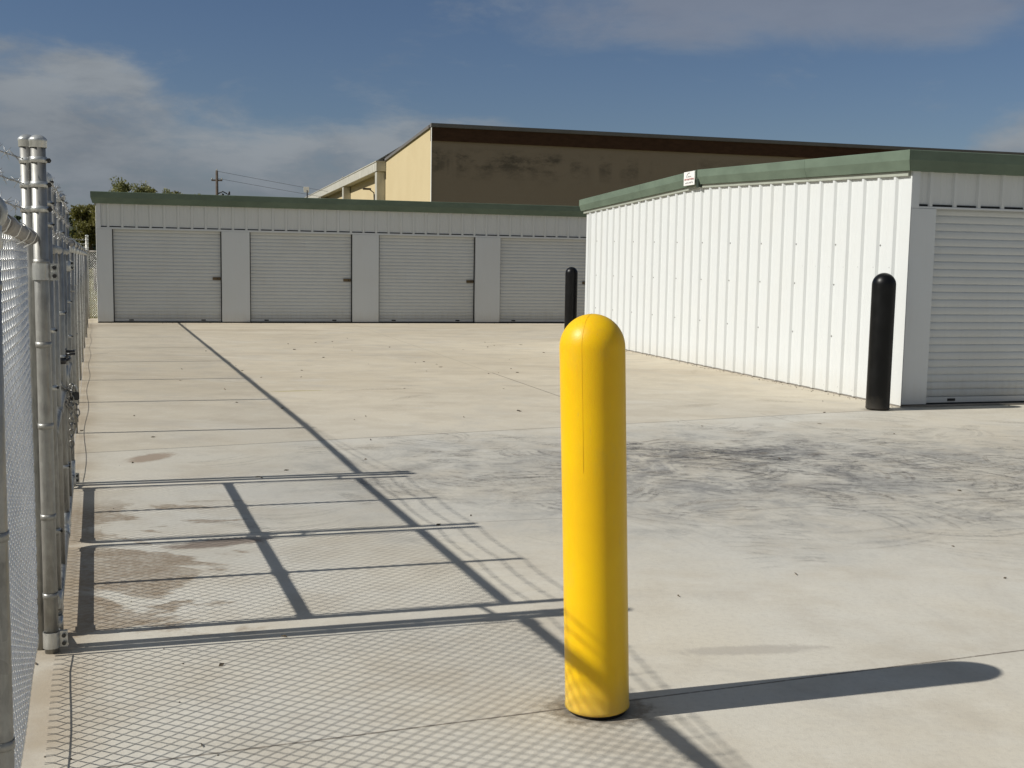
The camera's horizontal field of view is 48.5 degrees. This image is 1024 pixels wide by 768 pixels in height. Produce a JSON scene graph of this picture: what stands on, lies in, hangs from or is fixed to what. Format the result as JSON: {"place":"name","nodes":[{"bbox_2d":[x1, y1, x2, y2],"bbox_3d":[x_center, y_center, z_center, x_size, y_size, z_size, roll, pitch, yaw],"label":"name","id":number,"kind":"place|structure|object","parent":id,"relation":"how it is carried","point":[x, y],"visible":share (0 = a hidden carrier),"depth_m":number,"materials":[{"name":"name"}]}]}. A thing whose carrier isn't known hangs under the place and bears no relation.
{"place":"outdoors","nodes":[
{"label":"outdoors","id":0,"kind":"place"},
{"bbox_2d":[89,286,97,317],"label":"dry grass","id":1,"kind":"structure","parent":0,"point":[94,309],"depth_m":32.90,"materials":[{"name":"beige plant"}]},
{"bbox_2d":[89,268,97,316],"bbox_3d":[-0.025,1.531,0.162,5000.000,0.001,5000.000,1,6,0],"label":"field","id":2,"kind":"structure","parent":0,"point":[92,275],"depth_m":82.72,"materials":[{"name":"beige plant"}]},
{"bbox_2d":[12,215,95,268],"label":"woods","id":3,"kind":"object","parent":2,"relation":"on","point":[18,218],"depth_m":88.20,"materials":[{"name":"green plant"}]},
{"bbox_2d":[69,203,96,294],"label":"tree","id":4,"kind":"object","parent":2,"relation":"on","point":[84,216],"visible":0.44,"depth_m":44.41,"materials":[{"name":"green plant"}]},
{"bbox_2d":[109,176,152,192],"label":"tree","id":5,"kind":"object","parent":2,"relation":"on","point":[121,186],"visible":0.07,"depth_m":54.44,"materials":[{"name":"green plant"}]},
{"bbox_2d":[144,186,182,193],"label":"tree","id":6,"kind":"object","parent":2,"relation":"on","point":[155,190],"visible":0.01,"depth_m":58.15,"materials":[{"name":"green plant"}]},
{"bbox_2d":[162,188,173,193],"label":"tree","id":7,"kind":"object","parent":2,"relation":"on","point":[167,190],"visible":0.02,"depth_m":56.03,"materials":[{"name":"green plant"}]},
{"bbox_2d":[211,169,332,198],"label":"utility pole","id":8,"kind":"object","parent":2,"relation":"on","point":[216,180],"visible":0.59,"depth_m":88.90,"materials":[{"name":"brown wood"}]},
{"bbox_2d":[304,187,308,197],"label":"sign","id":9,"kind":"object","parent":2,"relation":"on","point":[306,189],"visible":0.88,"depth_m":79.02,"materials":[{"name":"metal"}]},
{"bbox_2d":[305,123,1023,205],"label":"warehouse","id":10,"kind":"structure","parent":2,"relation":"on","point":[443,162],"depth_m":61.52,"materials":[{"name":"paint"}]},
{"bbox_2d":[0,0,1023,221],"label":"sky","id":11,"kind":"structure","parent":0,"point":[168,94],"materials":[{"name":"blue"}]},
{"bbox_2d":[6,318,1023,767],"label":"concrete yard","id":12,"kind":"structure","parent":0,"point":[884,628],"depth_m":5.62,"materials":[{"name":"beige concrete"}]},
{"bbox_2d":[0,134,58,767],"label":"chain link fence","id":13,"kind":"object","parent":12,"relation":"on","point":[28,587],"visible":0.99,"depth_m":3.69,"materials":[{"name":"metal"}]},
{"bbox_2d":[32,172,70,649],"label":"gate","id":14,"kind":"structure","parent":13,"relation":"attached to","point":[51,271],"depth_m":4.98,"materials":[{"name":"metal"}]},
{"bbox_2d":[60,348,74,387],"bbox_3d":[-2.264,-0.070,5.775,0.091,0.217,0.127,-1,6,-20],"label":"gate latch","id":15,"kind":"object","parent":14,"relation":"attached to","point":[68,358],"visible":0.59,"depth_m":5.79,"materials":[{"name":"black metal"}]},
{"bbox_2d":[60,193,89,441],"bbox_3d":[-6.663,-1.432,17.308,0.355,2.065,21.603,-1,6,-20],"label":"chain link fence","id":16,"kind":"object","parent":12,"relation":"on","point":[80,292],"visible":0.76,"depth_m":13.60,"materials":[{"name":"metal"}]},
{"bbox_2d":[62,199,79,518],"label":"gate","id":17,"kind":"structure","parent":16,"relation":"attached to","point":[68,265],"depth_m":6.82,"materials":[{"name":"metal"}]},
{"bbox_2d":[61,382,79,453],"bbox_3d":[-2.281,0.165,5.794,0.123,0.386,0.169,1,6,0],"label":"chain","id":18,"kind":"object","parent":17,"relation":"hanging from","point":[69,392],"visible":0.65,"depth_m":5.79,"materials":[{"name":"metal"}]},
{"bbox_2d":[70,385,78,399],"bbox_3d":[-2.234,0.043,5.811,0.044,0.077,0.020,-1,6,-20],"label":"padlock","id":19,"kind":"object","parent":18,"relation":"attached to","point":[75,395],"visible":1,"depth_m":5.80,"materials":[{"name":"black metal"}]},
{"bbox_2d":[88,250,97,317],"bbox_3d":[-10.023,-2.403,27.402,0.402,1.612,0.041,1,6,5],"label":"chain link fence","id":20,"kind":"object","parent":12,"relation":"on","point":[92,287],"visible":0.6,"depth_m":27.40,"materials":[{"name":"metal"}]},
{"bbox_2d":[90,191,586,322],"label":"storage building","id":21,"kind":"structure","parent":12,"relation":"on","point":[177,258],"depth_m":27.22,"materials":[{"name":"white metal"}]},
{"bbox_2d":[112,227,221,321],"bbox_3d":[-7.937,-2.526,26.255,2.460,2.222,0.076,-1,6,-16],"label":"roll up door","id":22,"kind":"structure","parent":21,"relation":"in","point":[167,275],"depth_m":26.27,"materials":[{"name":"white metal"}]},
{"bbox_2d":[250,230,352,321],"bbox_3d":[-5.020,-2.567,27.086,2.460,2.222,0.077,-1,6,-16],"label":"roll up door","id":23,"kind":"structure","parent":21,"relation":"in","point":[295,277],"depth_m":27.10,"materials":[{"name":"white metal"}]},
{"bbox_2d":[379,233,474,321],"bbox_3d":[-2.084,-2.609,27.924,2.460,2.222,0.076,-1,6,-16],"label":"roll up door","id":24,"kind":"structure","parent":21,"relation":"in","point":[422,278],"depth_m":27.94,"materials":[{"name":"white metal"}]},
{"bbox_2d":[500,236,585,322],"bbox_3d":[0.836,-2.650,28.754,2.460,2.222,0.076,-1,6,-16],"label":"roll up door","id":25,"kind":"structure","parent":21,"relation":"in","point":[532,271],"depth_m":28.73,"materials":[{"name":"white metal"}]},
{"bbox_2d":[564,267,577,328],"bbox_3d":[1.163,-1.587,22.456,0.247,1.442,0.247,1,6,0],"label":"bollard","id":26,"kind":"object","parent":12,"relation":"on","point":[571,281],"visible":0.81,"depth_m":22.34,"materials":[{"name":"black plastic"}]},
{"bbox_2d":[559,314,629,720],"bbox_3d":[0.272,0.431,3.745,0.216,1.326,0.216,-1,6,0],"label":"bollard","id":27,"kind":"object","parent":12,"relation":"on","point":[592,354],"visible":1,"depth_m":3.66,"materials":[{"name":"yellow plastic"}]},
{"bbox_2d":[579,149,1023,406],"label":"storage building","id":28,"kind":"structure","parent":12,"relation":"on","point":[768,271],"depth_m":13.67,"materials":[{"name":"white metal"}]},
{"bbox_2d":[684,171,694,185],"bbox_3d":[2.674,-3.100,17.158,0.017,0.205,0.380,-1,6,-16],"label":"sign","id":29,"kind":"object","parent":28,"relation":"attached to","point":[689,178],"visible":1,"depth_m":17.14,"materials":[{"name":"white metal"}]},
{"bbox_2d":[922,209,1023,404],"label":"roll up door","id":30,"kind":"structure","parent":28,"relation":"in","point":[976,341],"depth_m":12.60,"materials":[{"name":"white metal"}]},
{"bbox_2d":[865,273,895,410],"bbox_3d":[3.905,-0.449,12.043,0.249,1.450,0.249,1,6,0],"label":"bollard","id":31,"kind":"object","parent":12,"relation":"on","point":[881,334],"visible":1,"depth_m":11.95,"materials":[{"name":"black plastic"}]},
{"bbox_2d":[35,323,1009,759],"bbox_3d":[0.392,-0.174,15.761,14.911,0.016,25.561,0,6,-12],"label":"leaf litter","id":32,"kind":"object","parent":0,"point":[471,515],"visible":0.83,"depth_m":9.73,"materials":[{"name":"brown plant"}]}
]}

